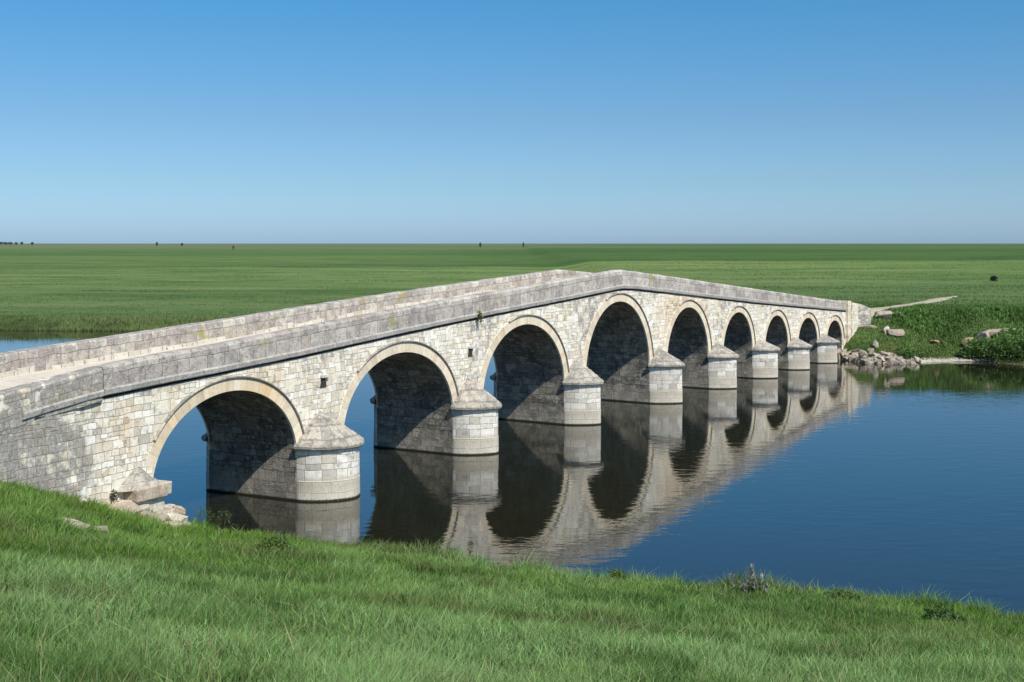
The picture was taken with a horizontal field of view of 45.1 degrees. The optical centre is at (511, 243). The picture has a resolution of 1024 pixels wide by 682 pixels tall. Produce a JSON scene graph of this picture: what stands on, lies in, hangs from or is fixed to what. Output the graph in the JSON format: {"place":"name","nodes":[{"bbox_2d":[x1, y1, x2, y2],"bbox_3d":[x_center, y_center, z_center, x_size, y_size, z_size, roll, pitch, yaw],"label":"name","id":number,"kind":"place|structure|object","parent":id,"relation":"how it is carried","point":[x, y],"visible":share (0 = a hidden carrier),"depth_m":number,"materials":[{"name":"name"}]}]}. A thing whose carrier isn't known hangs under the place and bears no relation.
{"place":"outdoors","nodes":[
{"label":"outdoors","id":0,"kind":"place"},
{"bbox_2d":[0,330,1023,616],"bbox_3d":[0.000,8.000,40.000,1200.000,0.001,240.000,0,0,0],"label":"river","id":1,"kind":"structure","parent":0,"point":[880,478],"depth_m":40.39,"materials":[{"name":"blue liquid"}]},
{"bbox_2d":[0,477,1023,681],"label":"bank grass","id":2,"kind":"structure","parent":0,"point":[61,529],"depth_m":15.70,"materials":[{"name":"green plant"}]},
{"bbox_2d":[0,243,1023,677],"bbox_3d":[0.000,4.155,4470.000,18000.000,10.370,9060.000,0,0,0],"label":"ground","id":3,"kind":"structure","parent":0,"point":[198,259],"depth_m":280.71,"materials":[{"name":"green plant"}]},
{"bbox_2d":[60,517,89,528],"bbox_3d":[-8.652,5.489,24.052,0.962,0.149,0.386,3,7,20],"label":"flat stone","id":4,"kind":"object","parent":3,"relation":"on","point":[77,522],"visible":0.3,"depth_m":24.04,"materials":[{"name":"stone"}]},
{"bbox_2d":[94,525,107,531],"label":"flat stone","id":5,"kind":"object","parent":3,"relation":"on","point":[103,527],"visible":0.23,"depth_m":25.09,"materials":[{"name":"stone"}]},
{"bbox_2d":[0,313,237,331],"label":"reeds","id":6,"kind":"object","parent":3,"relation":"on","point":[72,324],"visible":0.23,"depth_m":113.53,"materials":[{"name":"green plant"}]},
{"bbox_2d":[106,499,131,504],"bbox_3d":[-10.150,6.684,31.284,0.745,0.336,0.887,8,1,30],"label":"footing stone","id":7,"kind":"object","parent":3,"relation":"on","point":[117,501],"visible":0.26,"depth_m":31.34,"materials":[{"name":"beige stone"}]},
{"bbox_2d":[108,502,141,513],"bbox_3d":[-9.571,6.669,30.508,0.743,0.383,0.966,7,0,20],"label":"footing stone","id":8,"kind":"object","parent":3,"relation":"on","point":[130,505],"visible":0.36,"depth_m":30.51,"materials":[{"name":"beige stone"}]},
{"bbox_2d":[138,504,150,511],"bbox_3d":[-9.637,6.932,31.858,0.668,0.416,0.761,7,-2,11],"label":"footing stone","id":9,"kind":"object","parent":3,"relation":"on","point":[146,507],"visible":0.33,"depth_m":31.69,"materials":[{"name":"stone"}]},
{"bbox_2d":[140,510,165,521],"bbox_3d":[-9.065,6.923,30.907,0.747,0.320,1.049,7,-3,1],"label":"footing stone","id":10,"kind":"object","parent":3,"relation":"on","point":[162,517],"visible":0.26,"depth_m":30.98,"materials":[{"name":"beige stone"}]},
{"bbox_2d":[162,521,182,527],"bbox_3d":[-8.520,7.024,30.556,0.625,0.264,0.469,-3,-9,32],"label":"footing stone","id":11,"kind":"object","parent":3,"relation":"on","point":[173,523],"visible":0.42,"depth_m":30.40,"materials":[{"name":"beige stone"}]},
{"bbox_2d":[166,512,187,521],"bbox_3d":[-8.882,7.345,32.700,0.575,0.385,0.581,8,-7,-28],"label":"footing stone","id":12,"kind":"object","parent":3,"relation":"on","point":[176,516],"visible":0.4,"depth_m":32.56,"materials":[{"name":"stone"}]},
{"bbox_2d":[172,505,185,514],"bbox_3d":[-9.884,7.911,36.398,0.494,0.365,0.526,7,-5,-18],"label":"footing stone","id":13,"kind":"object","parent":3,"relation":"on","point":[181,510],"visible":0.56,"depth_m":36.19,"materials":[{"name":"beige stone"}]},
{"bbox_2d":[188,504,217,524],"bbox_3d":[-8.708,7.722,34.767,0.806,0.656,0.872,0,0,41],"label":"weed plant","id":14,"kind":"object","parent":3,"relation":"on","point":[203,511],"visible":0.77,"depth_m":34.79,"materials":[{"name":"green plant"}]},
{"bbox_2d":[215,507,233,528],"bbox_3d":[-8.108,7.727,34.590,0.595,0.646,0.629,0,0,35],"label":"weed plant","id":15,"kind":"object","parent":3,"relation":"on","point":[224,523],"visible":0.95,"depth_m":34.56,"materials":[{"name":"green plant"}]},
{"bbox_2d":[251,534,298,553],"bbox_3d":[-4.971,6.290,25.584,1.011,0.428,0.989,0,0,-43],"label":"weed plant","id":16,"kind":"object","parent":3,"relation":"on","point":[279,541],"visible":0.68,"depth_m":25.52,"materials":[{"name":"green plant"}]},
{"bbox_2d":[0,269,870,517],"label":"stone bridge","id":17,"kind":"structure","parent":3,"relation":"on","point":[268,395],"depth_m":44.45,"materials":[{"name":"stone"}]},
{"bbox_2d":[109,488,117,503],"bbox_3d":[-10.130,6.456,31.310,0.299,0.488,0.279,0,0,36],"label":"wall plant","id":18,"kind":"object","parent":17,"relation":"attached to","point":[113,498],"depth_m":31.25,"materials":[{"name":"green plant"}]},
{"bbox_2d":[476,310,483,322],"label":"wall plant","id":19,"kind":"object","parent":17,"relation":"attached to","point":[480,318],"depth_m":47.99,"materials":[{"name":"green plant"}]},
{"bbox_2d":[0,257,1023,357],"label":"meadow grass","id":20,"kind":"structure","parent":3,"relation":"on","point":[762,287],"depth_m":172.77,"materials":[{"name":"green plant"}]},
{"bbox_2d":[606,568,626,582],"bbox_3d":[2.344,7.540,27.791,0.532,0.458,0.594,0,0,-26],"label":"weed plant","id":21,"kind":"object","parent":3,"relation":"on","point":[619,573],"visible":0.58,"depth_m":27.76,"materials":[{"name":"green plant"}]},
{"bbox_2d":[730,564,769,596],"bbox_3d":[5.055,7.199,26.183,0.858,0.810,0.315,0,0,-6],"label":"flowering plant","id":22,"kind":"object","parent":3,"relation":"on","point":[752,586],"visible":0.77,"depth_m":26.19,"materials":[{"name":"grey plant"}]},
{"bbox_2d":[823,587,870,602],"bbox_3d":[6.864,7.375,25.510,1.142,0.373,1.293,0,0,44],"label":"weed plant","id":23,"kind":"object","parent":3,"relation":"on","point":[839,593],"visible":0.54,"depth_m":25.55,"materials":[{"name":"green plant"}]},
{"bbox_2d":[848,355,858,360],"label":"rubble rock","id":24,"kind":"object","parent":3,"relation":"on","point":[851,358],"visible":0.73,"depth_m":83.51,"materials":[{"name":"stone"}]},
{"bbox_2d":[859,350,867,356],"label":"rubble rock","id":25,"kind":"object","parent":3,"relation":"on","point":[862,353],"visible":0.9,"depth_m":83.49,"materials":[{"name":"stone"}]},
{"bbox_2d":[860,357,868,362],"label":"rubble rock","id":26,"kind":"object","parent":3,"relation":"on","point":[863,360],"visible":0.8,"depth_m":82.29,"materials":[{"name":"stone"}]},
{"bbox_2d":[858,325,876,327],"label":"boulder","id":27,"kind":"object","parent":3,"relation":"on","point":[867,326],"visible":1,"depth_m":87.93,"materials":[{"name":"beige stone"}]},
{"bbox_2d":[868,348,874,352],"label":"rubble rock","id":28,"kind":"object","parent":3,"relation":"on","point":[870,350],"visible":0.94,"depth_m":83.96,"materials":[{"name":"stone"}]},
{"bbox_2d":[873,340,877,347],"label":"boulder","id":29,"kind":"object","parent":3,"relation":"on","point":[875,343],"visible":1,"depth_m":85.05,"materials":[{"name":"stone"}]},
{"bbox_2d":[876,356,884,361],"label":"rubble rock","id":30,"kind":"object","parent":3,"relation":"on","point":[881,357],"visible":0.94,"depth_m":82.03,"materials":[{"name":"stone"}]},
{"bbox_2d":[873,311,891,318],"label":"stone slab","id":31,"kind":"object","parent":3,"relation":"on","point":[884,314],"depth_m":89.53,"materials":[{"name":"stone"}]},
{"bbox_2d":[889,359,899,363],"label":"rubble rock","id":32,"kind":"object","parent":3,"relation":"on","point":[895,361],"visible":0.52,"depth_m":81.64,"materials":[{"name":"stone"}]},
{"bbox_2d":[886,329,904,335],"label":"boulder","id":33,"kind":"object","parent":3,"relation":"on","point":[897,332],"visible":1,"depth_m":87.07,"materials":[{"name":"beige stone"}]},
{"bbox_2d":[892,346,925,357],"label":"shrub","id":34,"kind":"object","parent":3,"relation":"on","point":[906,351],"visible":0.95,"depth_m":83.40,"materials":[{"name":"green plant"}]},
{"bbox_2d":[912,356,919,362],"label":"rubble rock","id":35,"kind":"object","parent":3,"relation":"on","point":[915,358],"visible":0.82,"depth_m":82.40,"materials":[{"name":"stone"}]},
{"bbox_2d":[841,301,1023,363],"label":"bank turf","id":36,"kind":"structure","parent":3,"relation":"on","point":[928,343],"depth_m":87.45,"materials":[{"name":"green plant"}]},
{"bbox_2d":[915,603,969,623],"bbox_3d":[7.623,6.698,21.989,0.918,0.403,0.920,0,0,-44],"label":"weed plant","id":37,"kind":"object","parent":3,"relation":"on","point":[943,612],"visible":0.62,"depth_m":22.00,"materials":[{"name":"green plant"}]},
{"bbox_2d":[957,347,975,358],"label":"shrub","id":38,"kind":"object","parent":3,"relation":"on","point":[962,353],"visible":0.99,"depth_m":83.70,"materials":[{"name":"green plant"}]},
{"bbox_2d":[962,337,972,345],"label":"boulder","id":39,"kind":"object","parent":3,"relation":"on","point":[964,341],"visible":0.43,"depth_m":85.79,"materials":[{"name":"stone"}]},
{"bbox_2d":[962,338,988,357],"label":"shrub","id":40,"kind":"object","parent":3,"relation":"on","point":[972,343],"visible":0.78,"depth_m":83.65,"materials":[{"name":"green plant"}]},
{"bbox_2d":[977,330,991,338],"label":"boulder","id":41,"kind":"object","parent":3,"relation":"on","point":[983,335],"visible":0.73,"depth_m":85.51,"materials":[{"name":"grey stone"}]},
{"bbox_2d":[974,336,1006,358],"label":"shrub","id":42,"kind":"object","parent":3,"relation":"on","point":[987,345],"visible":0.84,"depth_m":82.87,"materials":[{"name":"green plant"}]},
{"bbox_2d":[990,275,997,280],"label":"bush","id":43,"kind":"object","parent":3,"relation":"on","point":[993,278],"visible":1,"depth_m":167.77,"materials":[{"name":"green plant"}]},
{"bbox_2d":[981,328,1015,336],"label":"stone slab","id":44,"kind":"structure","parent":3,"relation":"on","point":[991,332],"depth_m":85.58,"materials":[{"name":"beige stone"}]},
{"bbox_2d":[987,332,1023,359],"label":"shrub","id":45,"kind":"object","parent":3,"relation":"on","point":[1005,340],"visible":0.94,"depth_m":82.35,"materials":[{"name":"green plant"}]},
{"bbox_2d":[997,327,1022,338],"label":"shrub","id":46,"kind":"object","parent":3,"relation":"on","point":[1011,331],"visible":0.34,"depth_m":84.96,"materials":[{"name":"green plant"}]},
{"bbox_2d":[1003,333,1023,359],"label":"shrub","id":47,"kind":"object","parent":3,"relation":"on","point":[1018,346],"visible":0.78,"depth_m":82.13,"materials":[{"name":"green plant"}]},
{"bbox_2d":[0,544,1023,681],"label":"coarse grass","id":48,"kind":"structure","parent":0,"point":[581,620],"depth_m":12.38,"materials":[{"name":"green plant"}]},
{"bbox_2d":[0,0,1023,243],"label":"sky","id":49,"kind":"structure","parent":0,"point":[122,121],"materials":[{"name":"blue"}]},
{"bbox_2d":[871,296,956,316],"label":"path","id":50,"kind":"structure","parent":0,"point":[873,310],"depth_m":100.70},
{"bbox_2d":[903,357,1001,362],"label":"gravel beach","id":51,"kind":"structure","parent":0,"point":[947,360],"depth_m":83.35,"materials":[{"name":"beige gravel"}]}
]}

